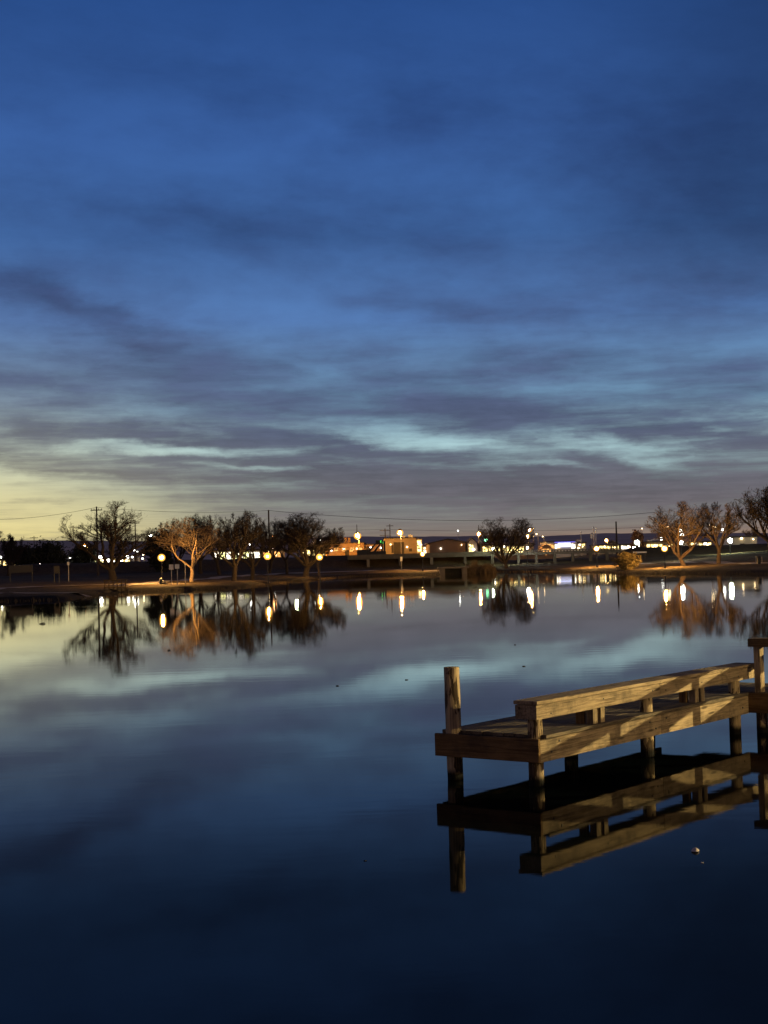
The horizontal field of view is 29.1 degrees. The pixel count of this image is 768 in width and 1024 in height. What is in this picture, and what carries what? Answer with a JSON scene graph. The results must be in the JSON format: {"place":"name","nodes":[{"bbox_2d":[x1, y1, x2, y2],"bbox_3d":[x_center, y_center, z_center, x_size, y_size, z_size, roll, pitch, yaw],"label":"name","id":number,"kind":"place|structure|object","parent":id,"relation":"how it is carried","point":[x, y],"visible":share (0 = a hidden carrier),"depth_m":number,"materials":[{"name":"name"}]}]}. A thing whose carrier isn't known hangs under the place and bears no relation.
{"place":"outdoors","nodes":[
{"label":"outdoors","id":0,"kind":"place"},
{"bbox_2d":[0,570,438,596],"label":"path","id":1,"kind":"structure","parent":0,"point":[158,582],"depth_m":156.01,"materials":[{"name":"concrete"}]},
{"bbox_2d":[159,553,163,579],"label":"path lamp","id":2,"kind":"object","parent":1,"relation":"on","point":[161,557],"visible":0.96,"depth_m":150.86,"materials":[{"name":"black metal"}]},
{"bbox_2d":[357,541,385,554],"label":"conveyor","id":3,"kind":"object","parent":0,"point":[364,552],"visible":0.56,"depth_m":343.98,"materials":[{"name":"black metal"}]},
{"bbox_2d":[0,572,767,1023],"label":"water","id":4,"kind":"structure","parent":0,"point":[210,800],"depth_m":14.37,"materials":[{"name":"blue liquid"}]},
{"bbox_2d":[435,638,767,786],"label":"fishing pier","id":5,"kind":"structure","parent":4,"relation":"in","point":[536,733],"depth_m":17.16,"materials":[{"name":"brown wood"}]},
{"bbox_2d":[0,543,767,601],"bbox_3d":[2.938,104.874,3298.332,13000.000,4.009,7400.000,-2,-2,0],"label":"ground","id":6,"kind":"structure","parent":0,"point":[84,579],"depth_m":220.96,"materials":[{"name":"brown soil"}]},
{"bbox_2d":[0,532,28,575],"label":"bare tree","id":7,"kind":"object","parent":6,"relation":"on","point":[8,547],"visible":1,"depth_m":239.46,"materials":[{"name":"brown plant"}]},
{"bbox_2d":[0,543,31,564],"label":"evergreen tree","id":8,"kind":"object","parent":6,"relation":"on","point":[22,561],"visible":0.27,"depth_m":288.37,"materials":[{"name":"green plant"}]},
{"bbox_2d":[9,565,32,581],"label":"sign","id":9,"kind":"object","parent":6,"relation":"on","point":[20,568],"visible":0.94,"depth_m":164.83,"materials":[{"name":"brown wood"}]},
{"bbox_2d":[23,536,71,563],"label":"evergreen tree","id":10,"kind":"object","parent":6,"relation":"on","point":[47,553],"visible":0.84,"depth_m":282.88,"materials":[{"name":"green plant"}]},
{"bbox_2d":[54,566,59,582],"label":"sign","id":11,"kind":"object","parent":6,"relation":"on","point":[56,569],"visible":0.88,"depth_m":159.84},
{"bbox_2d":[66,542,98,562],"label":"evergreen tree","id":12,"kind":"object","parent":6,"relation":"on","point":[78,555],"visible":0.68,"depth_m":298.22,"materials":[{"name":"green plant"}]},
{"bbox_2d":[91,506,101,575],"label":"utility pole","id":13,"kind":"object","parent":6,"relation":"on","point":[96,510],"visible":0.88,"depth_m":221.90,"materials":[{"name":"brown wood"}]},
{"bbox_2d":[58,499,164,579],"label":"bare tree","id":14,"kind":"object","parent":6,"relation":"on","point":[114,529],"visible":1,"depth_m":165.74,"materials":[{"name":"brown plant"}]},
{"bbox_2d":[103,579,128,591],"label":"fishing platform","id":15,"kind":"structure","parent":6,"relation":"on","point":[121,587],"depth_m":140.23,"materials":[{"name":"brown wood"}]},
{"bbox_2d":[99,557,140,561],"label":"shop","id":16,"kind":"structure","parent":6,"relation":"on","point":[130,559],"depth_m":309.89},
{"bbox_2d":[131,520,136,560],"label":"utility pole","id":17,"kind":"object","parent":6,"relation":"on","point":[135,539],"visible":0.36,"depth_m":261.92,"materials":[{"name":"brown wood"}]},
{"bbox_2d":[141,525,175,571],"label":"evergreen tree","id":18,"kind":"object","parent":6,"relation":"on","point":[154,559],"visible":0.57,"depth_m":243.69,"materials":[{"name":"green plant"}]},
{"bbox_2d":[169,564,172,584],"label":"sign","id":19,"kind":"object","parent":6,"relation":"on","point":[171,567],"visible":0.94,"depth_m":147.84,"materials":[{"name":"grey metal"}]},
{"bbox_2d":[155,522,194,573],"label":"bare tree","id":20,"kind":"object","parent":6,"relation":"on","point":[178,560],"visible":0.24,"depth_m":231.33,"materials":[{"name":"brown plant"}]},
{"bbox_2d":[175,564,178,584],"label":"sign","id":21,"kind":"object","parent":6,"relation":"on","point":[177,566],"visible":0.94,"depth_m":146.84,"materials":[{"name":"grey metal"}]},
{"bbox_2d":[152,514,225,581],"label":"bare tree","id":22,"kind":"object","parent":6,"relation":"on","point":[191,536],"visible":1,"depth_m":156.50,"materials":[{"name":"brown plant"}]},
{"bbox_2d":[170,514,223,573],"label":"bare tree","id":23,"kind":"object","parent":6,"relation":"on","point":[199,561],"visible":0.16,"depth_m":224.59,"materials":[{"name":"brown plant"}]},
{"bbox_2d":[194,515,243,574],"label":"bare tree","id":24,"kind":"object","parent":6,"relation":"on","point":[216,558],"visible":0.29,"depth_m":217.48,"materials":[{"name":"brown plant"}]},
{"bbox_2d":[203,508,263,580],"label":"bare tree","id":25,"kind":"object","parent":6,"relation":"on","point":[244,534],"visible":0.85,"depth_m":169.86,"materials":[{"name":"brown plant"}]},
{"bbox_2d":[212,549,260,559],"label":"shop","id":26,"kind":"structure","parent":6,"relation":"on","point":[256,553],"depth_m":319.84},
{"bbox_2d":[224,514,280,579],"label":"bare tree","id":27,"kind":"object","parent":6,"relation":"on","point":[252,548],"visible":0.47,"depth_m":175.67,"materials":[{"name":"brown plant"}]},
{"bbox_2d":[266,551,268,582],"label":"path lamp","id":28,"kind":"object","parent":6,"relation":"on","point":[267,555],"visible":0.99,"depth_m":166.83,"materials":[{"name":"black metal"}]},
{"bbox_2d":[268,510,269,563],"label":"utility pole","id":29,"kind":"object","parent":6,"relation":"on","point":[269,529],"visible":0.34,"depth_m":237.97,"materials":[{"name":"brown wood"}]},
{"bbox_2d":[269,510,672,520],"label":"power line","id":30,"kind":"object","parent":29,"relation":"attached to","point":[463,520],"visible":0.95,"depth_m":249.15,"materials":[{"name":"metal"}]},
{"bbox_2d":[250,518,288,572],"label":"bare tree","id":31,"kind":"object","parent":6,"relation":"on","point":[271,558],"visible":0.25,"depth_m":225.64,"materials":[{"name":"brown plant"}]},
{"bbox_2d":[262,549,284,557],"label":"shop","id":32,"kind":"structure","parent":6,"relation":"on","point":[278,554],"depth_m":324.84},
{"bbox_2d":[260,517,310,573],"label":"bare tree","id":33,"kind":"object","parent":6,"relation":"on","point":[285,561],"visible":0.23,"depth_m":211.67,"materials":[{"name":"brown plant"}]},
{"bbox_2d":[262,513,346,576],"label":"bare tree","id":34,"kind":"object","parent":6,"relation":"on","point":[297,537],"visible":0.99,"depth_m":198.93,"materials":[{"name":"brown plant"}]},
{"bbox_2d":[309,544,327,575],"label":"bare tree","id":35,"kind":"object","parent":6,"relation":"on","point":[317,563],"visible":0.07,"depth_m":207.67,"materials":[{"name":"brown plant"}]},
{"bbox_2d":[327,538,365,555],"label":"factory","id":36,"kind":"structure","parent":6,"relation":"on","point":[349,548],"depth_m":391.88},
{"bbox_2d":[364,543,383,550],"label":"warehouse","id":37,"kind":"structure","parent":6,"relation":"on","point":[367,546],"depth_m":397.89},
{"bbox_2d":[383,535,416,553],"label":"warehouse","id":38,"kind":"structure","parent":6,"relation":"on","point":[408,544],"depth_m":389.88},
{"bbox_2d":[394,542,403,553],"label":"door","id":39,"kind":"structure","parent":38,"relation":"in","point":[397,545],"depth_m":389.86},
{"bbox_2d":[416,539,421,552],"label":"annex","id":40,"kind":"object","parent":6,"relation":"on","point":[419,545],"visible":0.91,"depth_m":387.85,"materials":[{"name":"white"}]},
{"bbox_2d":[424,539,468,552],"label":"warehouse","id":41,"kind":"structure","parent":6,"relation":"on","point":[446,545],"depth_m":339.90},
{"bbox_2d":[437,561,468,573],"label":"culvert","id":42,"kind":"object","parent":6,"relation":"on","point":[455,570],"visible":0.69,"depth_m":210.74,"materials":[{"name":"concrete"}]},
{"bbox_2d":[466,538,478,551],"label":"annex","id":43,"kind":"object","parent":6,"relation":"on","point":[472,545],"visible":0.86,"depth_m":349.90,"materials":[{"name":"white"}]},
{"bbox_2d":[466,559,496,573],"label":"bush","id":44,"kind":"object","parent":6,"relation":"on","point":[484,568],"visible":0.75,"depth_m":212.97,"materials":[{"name":"plant"}]},
{"bbox_2d":[348,548,620,566],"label":"road bridge","id":45,"kind":"structure","parent":6,"relation":"on","point":[425,555],"depth_m":246.89,"materials":[{"name":"concrete"}]},
{"bbox_2d":[477,543,533,557],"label":"shop","id":46,"kind":"structure","parent":6,"relation":"on","point":[485,549],"depth_m":349.85},
{"bbox_2d":[477,517,535,567],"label":"bare tree","id":47,"kind":"object","parent":6,"relation":"on","point":[495,536],"visible":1,"depth_m":225.20,"materials":[{"name":"brown plant"}]},
{"bbox_2d":[496,553,552,559],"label":"retaining wall","id":48,"kind":"structure","parent":6,"relation":"on","point":[545,556],"depth_m":287.84,"materials":[{"name":"grey concrete"}]},
{"bbox_2d":[539,541,576,557],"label":"shop","id":49,"kind":"structure","parent":6,"relation":"on","point":[556,545],"depth_m":359.83},
{"bbox_2d":[576,540,586,555],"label":"shop","id":50,"kind":"structure","parent":6,"relation":"on","point":[579,544],"depth_m":361.86},
{"bbox_2d":[589,544,619,554],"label":"shop","id":51,"kind":"structure","parent":6,"relation":"on","point":[600,546],"depth_m":349.85},
{"bbox_2d":[606,540,615,553],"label":"bare tree","id":52,"kind":"object","parent":6,"relation":"on","point":[610,543],"visible":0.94,"depth_m":344.38,"materials":[{"name":"beige plant"}]},
{"bbox_2d":[615,521,617,553],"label":"utility pole","id":53,"kind":"object","parent":6,"relation":"on","point":[616,536],"visible":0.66,"depth_m":289.81,"materials":[{"name":"brown wood"}]},
{"bbox_2d":[619,544,630,552],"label":"shop","id":54,"kind":"structure","parent":6,"relation":"on","point":[623,546],"depth_m":354.80},
{"bbox_2d":[610,551,641,570],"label":"willow shrub","id":55,"kind":"object","parent":6,"relation":"on","point":[626,561],"visible":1,"depth_m":177.27,"materials":[{"name":"yellow plant"}]},
{"bbox_2d":[628,529,645,547],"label":"autumn tree","id":56,"kind":"object","parent":6,"relation":"on","point":[637,535],"visible":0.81,"depth_m":349.24,"materials":[{"name":"brown plant"}]},
{"bbox_2d":[645,538,673,546],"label":"shop","id":57,"kind":"structure","parent":6,"relation":"on","point":[651,543],"depth_m":359.81},
{"bbox_2d":[663,544,665,567],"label":"path lamp","id":58,"kind":"object","parent":6,"relation":"on","point":[664,548],"visible":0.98,"depth_m":173.79,"materials":[{"name":"black metal"}]},
{"bbox_2d":[645,501,720,565],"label":"bare tree","id":59,"kind":"object","parent":6,"relation":"on","point":[666,528],"visible":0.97,"depth_m":182.37,"materials":[{"name":"beige plant"}]},
{"bbox_2d":[679,541,712,545],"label":"shop","id":60,"kind":"structure","parent":6,"relation":"on","point":[703,543],"depth_m":329.87},
{"bbox_2d":[690,502,743,563],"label":"bare tree","id":61,"kind":"object","parent":6,"relation":"on","point":[729,528],"visible":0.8,"depth_m":181.30,"materials":[{"name":"brown plant"}]},
{"bbox_2d":[727,484,767,542],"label":"bare tree","id":62,"kind":"object","parent":6,"relation":"on","point":[754,512],"visible":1,"depth_m":172.30,"materials":[{"name":"brown plant"}]},
{"bbox_2d":[741,527,761,537],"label":"bare tree","id":63,"kind":"object","parent":6,"relation":"on","point":[747,533],"visible":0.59,"depth_m":275.02,"materials":[{"name":"beige plant"}]},
{"bbox_2d":[757,556,760,563],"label":"trash barrel","id":64,"kind":"object","parent":6,"relation":"on","point":[758,559],"visible":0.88,"depth_m":164.70,"materials":[{"name":"black metal"}]},
{"bbox_2d":[0,533,767,560],"bbox_3d":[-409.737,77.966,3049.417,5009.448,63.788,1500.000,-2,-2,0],"label":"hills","id":65,"kind":"structure","parent":0,"point":[622,538],"depth_m":2926.15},
{"bbox_2d":[0,0,767,540],"label":"sky","id":66,"kind":"structure","parent":0,"point":[429,262],"materials":[{"name":"blue"}]},
{"bbox_2d":[538,545,551,551],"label":"arched shed","id":67,"kind":"structure","parent":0,"point":[544,547],"depth_m":329.88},
{"bbox_2d":[497,556,609,560],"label":"road","id":68,"kind":"structure","parent":0,"point":[552,559],"depth_m":271.63,"materials":[{"name":"grey asphalt"}]},
{"bbox_2d":[615,561,767,563],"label":"path","id":69,"kind":"structure","parent":0,"point":[722,562],"depth_m":184.18,"materials":[{"name":"concrete"}]},
{"bbox_2d":[717,536,757,544],"bbox_3d":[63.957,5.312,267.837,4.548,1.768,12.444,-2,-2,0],"label":"house","id":70,"kind":"structure","parent":0,"point":[738,540],"depth_m":261.92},
{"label":"utility pole","id":71,"kind":"object","parent":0,"visible":0},
{"bbox_2d":[389,525,671,530],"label":"power line","id":72,"kind":"object","parent":71,"relation":"attached to","point":[545,530],"visible":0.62,"depth_m":400.00,"materials":[{"name":"metal"}]}
]}

